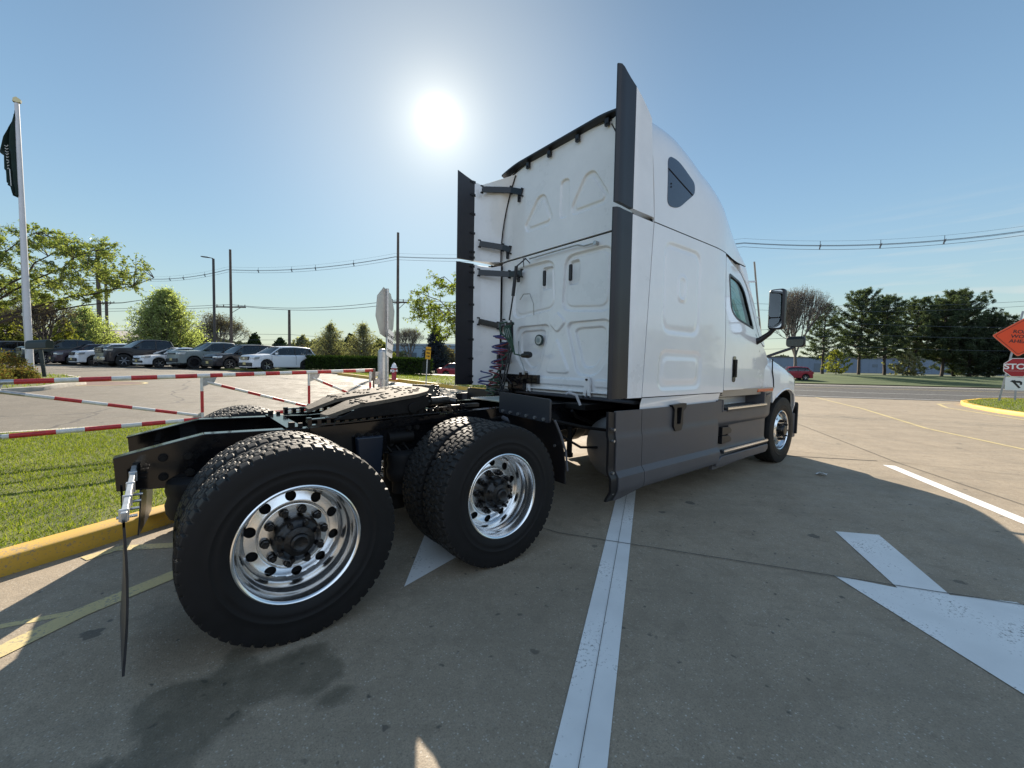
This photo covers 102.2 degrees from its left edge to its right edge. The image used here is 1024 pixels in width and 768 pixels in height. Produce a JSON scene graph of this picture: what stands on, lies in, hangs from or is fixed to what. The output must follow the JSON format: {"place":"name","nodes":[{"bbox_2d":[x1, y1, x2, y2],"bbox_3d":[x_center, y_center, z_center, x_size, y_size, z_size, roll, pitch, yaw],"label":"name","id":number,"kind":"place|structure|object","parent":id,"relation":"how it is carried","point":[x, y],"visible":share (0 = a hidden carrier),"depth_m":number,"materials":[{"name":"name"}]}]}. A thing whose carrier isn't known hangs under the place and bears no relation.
{"place":"outdoors","nodes":[
{"label":"outdoors","id":0,"kind":"place"},
{"bbox_2d":[1,372,74,387],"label":"lawn","id":1,"kind":"structure","parent":0,"point":[21,385],"depth_m":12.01,"materials":[{"name":"green plant"}]},
{"bbox_2d":[0,362,17,379],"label":"leafy shrub","id":2,"kind":"object","parent":1,"relation":"on","point":[3,375],"visible":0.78,"depth_m":12.71,"materials":[{"name":"green plant"}]},
{"bbox_2d":[0,348,40,373],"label":"leafy shrub","id":3,"kind":"object","parent":1,"relation":"on","point":[13,358],"visible":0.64,"depth_m":14.09,"materials":[{"name":"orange plant"}]},
{"bbox_2d":[5,368,40,378],"bbox_3d":[-16.216,-0.286,13.617,1.043,0.530,0.981,-1,4,-39],"label":"leafy shrub","id":4,"kind":"object","parent":1,"relation":"on","point":[24,374],"visible":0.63,"depth_m":13.54,"materials":[{"name":"green plant"}]},
{"bbox_2d":[12,97,34,370],"bbox_3d":[-18.578,-5.536,15.729,0.294,10.361,0.227,-1,4,-39],"label":"flagpole","id":5,"kind":"object","parent":1,"relation":"on","point":[26,313],"visible":0.85,"depth_m":15.68,"materials":[{"name":"white metal"}]},
{"bbox_2d":[0,110,18,197],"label":"flag","id":6,"kind":"object","parent":5,"relation":"hanging from","point":[8,148],"visible":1,"depth_m":15.43,"materials":[{"name":"fabric"}]},
{"bbox_2d":[25,339,53,376],"bbox_3d":[-17.103,-0.898,14.977,0.740,1.440,0.280,1,3,0],"label":"mailbox","id":7,"kind":"object","parent":1,"relation":"on","point":[40,345],"visible":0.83,"depth_m":14.88,"materials":[{"name":"black"}]},
{"bbox_2d":[0,423,175,548],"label":"lawn","id":8,"kind":"structure","parent":0,"point":[10,496],"depth_m":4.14,"materials":[{"name":"green plant"}]},
{"bbox_2d":[0,363,466,431],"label":"parking lot","id":9,"kind":"structure","parent":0,"point":[20,413],"depth_m":11.98,"materials":[{"name":"concrete"}]},
{"bbox_2d":[0,341,24,360],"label":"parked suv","id":10,"kind":"object","parent":9,"relation":"on","point":[7,345],"visible":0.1,"depth_m":34.60,"materials":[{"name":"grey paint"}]},
{"bbox_2d":[0,375,85,391],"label":"kerb","id":11,"kind":"structure","parent":9,"relation":"on","point":[40,388],"depth_m":11.84,"materials":[{"name":"concrete"}]},
{"bbox_2d":[16,340,104,363],"bbox_3d":[-34.655,-2.537,32.622,2.380,1.934,5.771,3,3,29],"label":"parked pickup","id":12,"kind":"object","parent":9,"relation":"on","point":[59,345],"visible":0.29,"depth_m":31.37,"materials":[{"name":"grey paint"}]},
{"bbox_2d":[47,344,103,364],"bbox_3d":[-32.784,-2.336,32.316,2.200,1.654,4.671,3,3,29],"label":"parked suv","id":13,"kind":"object","parent":9,"relation":"on","point":[59,356],"visible":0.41,"depth_m":30.54,"materials":[{"name":"grey paint"}]},
{"bbox_2d":[0,219,154,323],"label":"spreading tree","id":14,"kind":"object","parent":9,"relation":"on","point":[101,274],"visible":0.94,"depth_m":20.26,"materials":[{"name":"green plant"}]},
{"bbox_2d":[67,343,142,365],"bbox_3d":[-30.176,-2.249,31.332,2.220,1.714,4.671,3,3,29],"label":"parked suv","id":15,"kind":"object","parent":9,"relation":"on","point":[81,357],"visible":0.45,"depth_m":29.55,"materials":[{"name":"white paint"}]},
{"bbox_2d":[86,381,141,384],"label":"red paving","id":16,"kind":"structure","parent":9,"relation":"on","point":[108,383],"depth_m":14.44,"materials":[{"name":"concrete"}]},
{"bbox_2d":[94,340,175,366],"bbox_3d":[-26.934,-2.298,30.854,2.430,2.014,5.921,3,3,29],"label":"parked pickup","id":17,"kind":"object","parent":9,"relation":"on","point":[122,356],"visible":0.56,"depth_m":29.06,"materials":[{"name":"black paint"}]},
{"bbox_2d":[110,285,218,365],"bbox_3d":[-33.399,-5.339,40.088,8.161,8.357,8.719,-1,4,-39],"label":"leafy tree","id":18,"kind":"object","parent":9,"relation":"on","point":[162,314],"visible":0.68,"depth_m":38.92,"materials":[{"name":"green plant"}]},
{"bbox_2d":[132,347,208,367],"bbox_3d":[-24.126,-1.925,29.890,2.180,1.500,4.871,3,3,29],"label":"parked sedan","id":19,"kind":"object","parent":9,"relation":"on","point":[157,359],"visible":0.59,"depth_m":28.26,"materials":[{"name":"white paint"}]},
{"bbox_2d":[166,342,246,368],"bbox_3d":[-21.625,-2.093,30.051,2.260,1.934,5.371,3,3,29],"label":"parked pickup","id":20,"kind":"object","parent":9,"relation":"on","point":[192,358],"visible":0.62,"depth_m":28.32,"materials":[{"name":"grey paint"}]},
{"bbox_2d":[201,256,215,341],"bbox_3d":[-24.816,-5.886,33.852,1.061,9.032,0.260,1,3,0],"label":"street lamp","id":21,"kind":"object","parent":9,"relation":"on","point":[214,303],"visible":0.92,"depth_m":33.73,"materials":[{"name":"grey metal"}]},
{"bbox_2d":[201,345,274,368],"bbox_3d":[-18.927,-1.920,29.269,2.280,1.794,4.821,3,3,29],"label":"parked suv","id":22,"kind":"object","parent":9,"relation":"on","point":[228,357],"visible":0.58,"depth_m":27.84,"materials":[{"name":"black paint"}]},
{"bbox_2d":[238,346,315,370],"bbox_3d":[-16.060,-1.778,28.535,2.220,1.724,4.721,3,3,29],"label":"parked suv","id":23,"kind":"object","parent":9,"relation":"on","point":[286,357],"visible":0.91,"depth_m":27.79,"materials":[{"name":"white paint"}]},
{"bbox_2d":[425,347,430,384],"bbox_3d":[-3.707,-0.712,18.139,0.092,1.835,0.383,3,3,30],"label":"speed bump sign","id":24,"kind":"object","parent":9,"relation":"on","point":[428,353],"visible":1,"depth_m":18.09,"materials":[{"name":"yellow metal"}]},
{"bbox_2d":[220,368,485,387],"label":"lawn","id":25,"kind":"structure","parent":0,"point":[273,370],"depth_m":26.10,"materials":[{"name":"green plant"}]},
{"bbox_2d":[295,354,337,369],"bbox_3d":[-14.330,-1.590,29.671,4.792,1.137,1.328,2,3,20],"label":"hedge","id":26,"kind":"object","parent":25,"relation":"on","point":[324,362],"visible":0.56,"depth_m":28.86,"materials":[{"name":"green plant"}]},
{"bbox_2d":[332,355,433,374],"bbox_3d":[-8.609,-1.293,26.903,8.037,1.213,1.350,3,3,28],"label":"hedge","id":27,"kind":"object","parent":25,"relation":"on","point":[410,365],"visible":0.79,"depth_m":25.98,"materials":[{"name":"green plant"}]},
{"bbox_2d":[0,381,1023,767],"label":"concrete apron","id":28,"kind":"object","parent":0,"point":[724,661],"visible":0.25,"depth_m":2.12,"materials":[{"name":"grey concrete"}]},
{"bbox_2d":[0,611,70,627],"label":"edge line","id":29,"kind":"object","parent":28,"relation":"on","point":[25,621],"visible":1,"depth_m":2.25,"materials":[{"name":"yellow paint"}]},
{"bbox_2d":[1,426,91,432],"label":"kerb","id":30,"kind":"structure","parent":28,"relation":"on","point":[37,430],"depth_m":6.84,"materials":[{"name":"concrete"}]},
{"bbox_2d":[0,571,172,656],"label":"edge line","id":31,"kind":"object","parent":28,"relation":"on","point":[18,642],"visible":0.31,"depth_m":2.29,"materials":[{"name":"yellow paint"}]},
{"bbox_2d":[0,504,173,577],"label":"kerb","id":32,"kind":"structure","parent":28,"relation":"on","point":[29,554],"depth_m":3.02,"materials":[{"name":"yellow paint"}]},
{"bbox_2d":[81,543,172,559],"bbox_3d":[-2.529,1.238,3.328,1.350,0.001,0.236,-1,3,-33],"label":"edge line","id":33,"kind":"object","parent":28,"relation":"on","point":[136,547],"visible":0.58,"depth_m":3.13,"materials":[{"name":"yellow paint"}]},
{"bbox_2d":[0,369,378,439],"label":"swing gate","id":34,"kind":"structure","parent":28,"relation":"on","point":[208,379],"depth_m":5.81,"materials":[{"name":"metal"}]},
{"bbox_2d":[375,349,385,386],"bbox_3d":[-2.643,0.166,8.383,0.198,1.760,0.258,1,3,9],"label":"gate post","id":35,"kind":"object","parent":28,"relation":"on","point":[380,380],"visible":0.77,"depth_m":8.31,"materials":[{"name":"white metal"}]},
{"bbox_2d":[375,287,394,386],"bbox_3d":[-2.421,-0.276,8.015,0.076,3.145,0.970,1,3,4],"label":"stop sign post","id":36,"kind":"object","parent":28,"relation":"on","point":[384,314],"visible":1,"depth_m":7.94,"materials":[{"name":"metal"}]},
{"bbox_2d":[337,373,485,389],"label":"kerb","id":37,"kind":"structure","parent":28,"relation":"on","point":[416,382],"depth_m":18.98,"materials":[{"name":"yellow paint"}]},
{"bbox_2d":[403,269,455,342],"bbox_3d":[-2.220,-3.052,21.880,6.956,5.972,4.515,1,3,-3],"label":"leafy tree","id":38,"kind":"object","parent":28,"relation":"on","point":[447,314],"visible":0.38,"depth_m":21.27,"materials":[{"name":"green plant"}]},
{"bbox_2d":[404,535,454,586],"bbox_3d":[-0.411,1.258,3.688,0.469,0.001,2.144,2,3,17],"label":"turn arrow","id":39,"kind":"object","parent":28,"relation":"on","point":[431,555],"visible":0.43,"depth_m":3.03,"materials":[{"name":"white paint"}]},
{"bbox_2d":[113,63,805,676],"bbox_3d":[0.935,-0.792,5.214,8.595,4.026,3.040,-1,4,-39],"label":"semi truck","id":40,"kind":"object","parent":28,"relation":"on","point":[595,301],"visible":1,"depth_m":3.66,"materials":[{"name":"white paint"}]},
{"bbox_2d":[550,490,635,767],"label":"lane line","id":41,"kind":"object","parent":28,"relation":"on","point":[568,747],"visible":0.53,"depth_m":1.99,"materials":[{"name":"white paint"}]},
{"bbox_2d":[578,499,625,767],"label":"pavement joint","id":42,"kind":"object","parent":28,"relation":"on","point":[598,654],"visible":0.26,"depth_m":1.99,"materials":[{"name":"grey"}]},
{"bbox_2d":[544,528,1023,604],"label":"pavement joint","id":43,"kind":"object","parent":28,"relation":"on","point":[795,569],"visible":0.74,"depth_m":2.95,"materials":[{"name":"grey"}]},
{"bbox_2d":[816,397,1023,449],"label":"edge line","id":44,"kind":"object","parent":28,"relation":"on","point":[927,428],"visible":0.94,"depth_m":10.66,"materials":[{"name":"yellow paint"}]},
{"bbox_2d":[836,531,1023,693],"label":"turn arrow","id":45,"kind":"object","parent":28,"relation":"on","point":[987,635],"visible":1,"depth_m":2.48,"materials":[{"name":"white paint"}]},
{"bbox_2d":[884,465,1023,523],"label":"lane line","id":46,"kind":"object","parent":28,"relation":"on","point":[1010,515],"visible":1,"depth_m":4.80,"materials":[{"name":"white paint"}]},
{"bbox_2d":[960,398,1023,416],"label":"kerb","id":47,"kind":"structure","parent":28,"relation":"on","point":[995,410],"depth_m":15.50,"materials":[{"name":"yellow paint"}]},
{"bbox_2d":[0,0,1023,356],"label":"sky","id":48,"kind":"structure","parent":0,"point":[281,135],"materials":[{"name":"blue"}]},
{"bbox_2d":[7,362,1023,400],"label":"road","id":49,"kind":"structure","parent":0,"point":[917,393],"depth_m":27.69,"materials":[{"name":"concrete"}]},
{"bbox_2d":[216,249,245,342],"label":"utility pole","id":50,"kind":"object","parent":49,"relation":"on","point":[230,306],"visible":0.89,"depth_m":40.70,"materials":[{"name":"brown wood"}]},
{"bbox_2d":[392,232,408,356],"bbox_3d":[-9.341,-6.536,33.787,1.802,11.491,0.255,1,3,-5],"label":"utility pole","id":51,"kind":"object","parent":49,"relation":"on","point":[397,301],"visible":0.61,"depth_m":33.71,"materials":[{"name":"brown wood"}]},
{"bbox_2d":[8,231,1020,286],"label":"power line","id":52,"kind":"object","parent":51,"relation":"attached to","point":[735,243],"visible":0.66,"depth_m":24.96,"materials":[{"name":"grey metal"}]},
{"bbox_2d":[40,232,1019,286],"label":"power line","id":53,"kind":"object","parent":51,"relation":"attached to","point":[446,258],"visible":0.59,"depth_m":25.63,"materials":[{"name":"grey metal"}]},
{"bbox_2d":[55,300,1023,309],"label":"power line","id":54,"kind":"object","parent":51,"relation":"attached to","point":[439,301],"visible":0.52,"depth_m":42.70,"materials":[{"name":"grey metal"}]},
{"bbox_2d":[72,235,1022,286],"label":"power line","id":55,"kind":"object","parent":51,"relation":"attached to","point":[737,247],"visible":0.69,"depth_m":25.09,"materials":[{"name":"grey metal"}]},
{"bbox_2d":[94,303,1020,311],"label":"power line","id":56,"kind":"object","parent":51,"relation":"attached to","point":[733,310],"visible":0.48,"depth_m":60.01,"materials":[{"name":"grey metal"}]},
{"bbox_2d":[145,226,1021,276],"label":"power line","id":57,"kind":"object","parent":51,"relation":"attached to","point":[734,239],"visible":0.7,"depth_m":25.70,"materials":[{"name":"grey metal"}]},
{"bbox_2d":[437,363,454,374],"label":"red sedan","id":58,"kind":"object","parent":49,"relation":"on","point":[449,368],"visible":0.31,"depth_m":40.99,"materials":[{"name":"red paint"}]},
{"bbox_2d":[169,365,1010,401],"bbox_3d":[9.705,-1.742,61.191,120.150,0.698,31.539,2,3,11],"label":"lawn","id":59,"kind":"structure","parent":0,"point":[963,381],"depth_m":46.74,"materials":[{"name":"green plant"}]},
{"bbox_2d":[0,305,44,340],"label":"leafy tree","id":60,"kind":"object","parent":59,"relation":"on","point":[9,331],"visible":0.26,"depth_m":40.85,"materials":[{"name":"green plant"}]},
{"bbox_2d":[0,294,86,362],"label":"young tree","id":61,"kind":"object","parent":59,"relation":"on","point":[46,319],"visible":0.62,"depth_m":34.15,"materials":[{"name":"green plant"}]},
{"bbox_2d":[44,318,83,341],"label":"young tree","id":62,"kind":"object","parent":59,"relation":"on","point":[67,335],"visible":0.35,"depth_m":40.04,"materials":[{"name":"green plant"}]},
{"bbox_2d":[35,303,127,362],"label":"leafy tree","id":63,"kind":"object","parent":59,"relation":"on","point":[94,325],"visible":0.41,"depth_m":44.41,"materials":[{"name":"green plant"}]},
{"bbox_2d":[95,248,101,332],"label":"utility pole","id":64,"kind":"object","parent":59,"relation":"on","point":[98,307],"visible":0.32,"depth_m":59.21,"materials":[{"name":"brown wood"}]},
{"bbox_2d":[101,263,114,334],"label":"utility pole","id":65,"kind":"object","parent":59,"relation":"on","point":[106,309],"visible":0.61,"depth_m":61.95,"materials":[{"name":"brown wood"}]},
{"bbox_2d":[95,329,137,342],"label":"building","id":66,"kind":"structure","parent":59,"relation":"on","point":[122,333],"depth_m":73.91,"materials":[{"name":"grey"}]},
{"bbox_2d":[191,311,250,342],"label":"bare tree","id":67,"kind":"object","parent":59,"relation":"on","point":[222,325],"visible":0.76,"depth_m":69.20,"materials":[{"name":"grey plant"}]},
{"bbox_2d":[155,333,343,345],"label":"woodland","id":68,"kind":"object","parent":59,"relation":"on","point":[239,343],"visible":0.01,"depth_m":97.23,"materials":[{"name":"green plant"}]},
{"bbox_2d":[244,332,261,344],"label":"spruce","id":69,"kind":"object","parent":59,"relation":"on","point":[254,338],"visible":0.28,"depth_m":63.88,"materials":[{"name":"green plant"}]},
{"bbox_2d":[272,337,287,345],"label":"spruce","id":70,"kind":"object","parent":59,"relation":"on","point":[279,341],"visible":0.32,"depth_m":64.76,"materials":[{"name":"green plant"}]},
{"bbox_2d":[288,310,290,345],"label":"utility pole","id":71,"kind":"object","parent":59,"relation":"on","point":[289,327],"visible":0.66,"depth_m":59.73,"materials":[{"name":"brown wood"}]},
{"bbox_2d":[124,334,955,344],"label":"power line","id":72,"kind":"object","parent":71,"relation":"attached to","point":[775,338],"visible":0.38,"depth_m":55.27,"materials":[{"name":"grey metal"}]},
{"bbox_2d":[112,324,1006,338],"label":"power line","id":73,"kind":"object","parent":71,"relation":"attached to","point":[766,329],"visible":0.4,"depth_m":54.68,"materials":[{"name":"grey metal"}]},
{"bbox_2d":[292,344,982,350],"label":"power line","id":74,"kind":"object","parent":71,"relation":"attached to","point":[795,348],"visible":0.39,"depth_m":55.03,"materials":[{"name":"grey metal"}]},
{"bbox_2d":[291,334,317,348],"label":"tree","id":75,"kind":"object","parent":59,"relation":"on","point":[303,340],"visible":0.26,"depth_m":72.65,"materials":[{"name":"green plant"}]},
{"bbox_2d":[308,319,351,355],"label":"leafy tree","id":76,"kind":"object","parent":59,"relation":"on","point":[329,343],"visible":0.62,"depth_m":49.23,"materials":[{"name":"green plant"}]},
{"bbox_2d":[341,321,382,355],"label":"leafy tree","id":77,"kind":"object","parent":59,"relation":"on","point":[364,340],"visible":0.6,"depth_m":49.42,"materials":[{"name":"green plant"}]},
{"bbox_2d":[316,346,408,356],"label":"woodland","id":78,"kind":"object","parent":59,"relation":"on","point":[402,354],"visible":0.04,"depth_m":74.02,"materials":[{"name":"green plant"}]},
{"bbox_2d":[361,338,399,356],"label":"tree","id":79,"kind":"object","parent":59,"relation":"on","point":[384,346],"visible":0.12,"depth_m":70.25,"materials":[{"name":"green plant"}]},
{"bbox_2d":[390,363,397,379],"bbox_3d":[-5.559,-0.603,19.476,0.325,0.810,0.340,-1,4,-39],"label":"fire hydrant","id":80,"kind":"object","parent":59,"relation":"on","point":[393,370],"visible":1,"depth_m":19.39,"materials":[{"name":"red metal"}]},
{"bbox_2d":[393,327,424,357],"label":"bare tree","id":81,"kind":"object","parent":59,"relation":"on","point":[412,338],"visible":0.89,"depth_m":59.30,"materials":[{"name":"grey plant"}]},
{"bbox_2d":[370,343,454,357],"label":"building","id":82,"kind":"structure","parent":59,"relation":"on","point":[416,353],"depth_m":75.29,"materials":[{"name":"grey"}]},
{"bbox_2d":[422,323,453,372],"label":"blue spruce","id":83,"kind":"object","parent":59,"relation":"on","point":[439,356],"visible":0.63,"depth_m":52.64,"materials":[{"name":"green plant"}]},
{"bbox_2d":[444,345,454,363],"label":"tree","id":84,"kind":"object","parent":59,"relation":"on","point":[452,355],"visible":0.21,"depth_m":62.13,"materials":[{"name":"green plant"}]},
{"bbox_2d":[784,366,813,379],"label":"red hatchback","id":85,"kind":"object","parent":59,"relation":"on","point":[803,373],"visible":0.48,"depth_m":46.07,"materials":[{"name":"red paint"}]},
{"bbox_2d":[768,284,834,365],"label":"bare tree","id":86,"kind":"object","parent":59,"relation":"on","point":[800,303],"visible":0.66,"depth_m":60.45,"materials":[{"name":"grey plant"}]},
{"bbox_2d":[799,303,852,373],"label":"pine tree","id":87,"kind":"object","parent":59,"relation":"on","point":[825,342],"visible":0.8,"depth_m":64.68,"materials":[{"name":"green plant"}]},
{"bbox_2d":[819,349,852,374],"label":"bush","id":88,"kind":"object","parent":59,"relation":"on","point":[836,365],"visible":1,"depth_m":59.75,"materials":[{"name":"green plant"}]},
{"bbox_2d":[773,349,936,357],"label":"woodland","id":89,"kind":"object","parent":59,"relation":"on","point":[825,355],"visible":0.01,"depth_m":189.66,"materials":[{"name":"green plant"}]},
{"bbox_2d":[821,286,899,374],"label":"pine tree","id":90,"kind":"object","parent":59,"relation":"on","point":[861,302],"visible":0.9,"depth_m":64.58,"materials":[{"name":"green plant"}]},
{"bbox_2d":[768,357,1008,375],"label":"building","id":91,"kind":"structure","parent":59,"relation":"on","point":[867,365],"depth_m":124.33,"materials":[{"name":"blue"}]},
{"bbox_2d":[855,293,927,374],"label":"pine tree","id":92,"kind":"object","parent":59,"relation":"on","point":[898,309],"visible":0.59,"depth_m":64.53,"materials":[{"name":"green plant"}]},
{"bbox_2d":[881,348,936,375],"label":"tree","id":93,"kind":"object","parent":59,"relation":"on","point":[906,361],"visible":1,"depth_m":62.77,"materials":[{"name":"green plant"}]},
{"bbox_2d":[879,295,958,375],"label":"pine tree","id":94,"kind":"object","parent":59,"relation":"on","point":[915,346],"visible":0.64,"depth_m":66.10,"materials":[{"name":"green plant"}]},
{"bbox_2d":[909,295,991,375],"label":"pine tree","id":95,"kind":"object","parent":59,"relation":"on","point":[960,315],"visible":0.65,"depth_m":64.90,"materials":[{"name":"green plant"}]},
{"bbox_2d":[923,288,1006,375],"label":"pine tree","id":96,"kind":"object","parent":59,"relation":"on","point":[965,294],"visible":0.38,"depth_m":65.15,"materials":[{"name":"green plant"}]},
{"bbox_2d":[928,331,1010,376],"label":"pine tree","id":97,"kind":"object","parent":59,"relation":"on","point":[959,365],"visible":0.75,"depth_m":64.05,"materials":[{"name":"green plant"}]},
{"bbox_2d":[959,310,1019,376],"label":"pine tree","id":98,"kind":"object","parent":59,"relation":"on","point":[1007,316],"visible":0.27,"depth_m":64.15,"materials":[{"name":"green plant"}]},
{"bbox_2d":[988,317,1023,374],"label":"pine tree","id":99,"kind":"object","parent":59,"relation":"on","point":[996,370],"visible":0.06,"depth_m":63.40,"materials":[{"name":"green plant"}]},
{"bbox_2d":[795,384,1004,389],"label":"road shoulder","id":100,"kind":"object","parent":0,"point":[898,386],"visible":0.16,"depth_m":38.64},
{"bbox_2d":[963,398,1023,411],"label":"lawn","id":101,"kind":"structure","parent":0,"point":[996,406],"depth_m":17.77,"materials":[{"name":"green plant"}]},
{"bbox_2d":[993,311,1023,400],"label":"road work sign","id":102,"kind":"object","parent":101,"relation":"on","point":[1011,338],"visible":1,"depth_m":19.27,"materials":[{"name":"metal"}]},
{"bbox_2d":[1003,358,1023,390],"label":"stop sign","id":103,"kind":"object","parent":101,"relation":"on","point":[1013,368],"visible":1,"depth_m":17.78,"materials":[{"name":"metal"}]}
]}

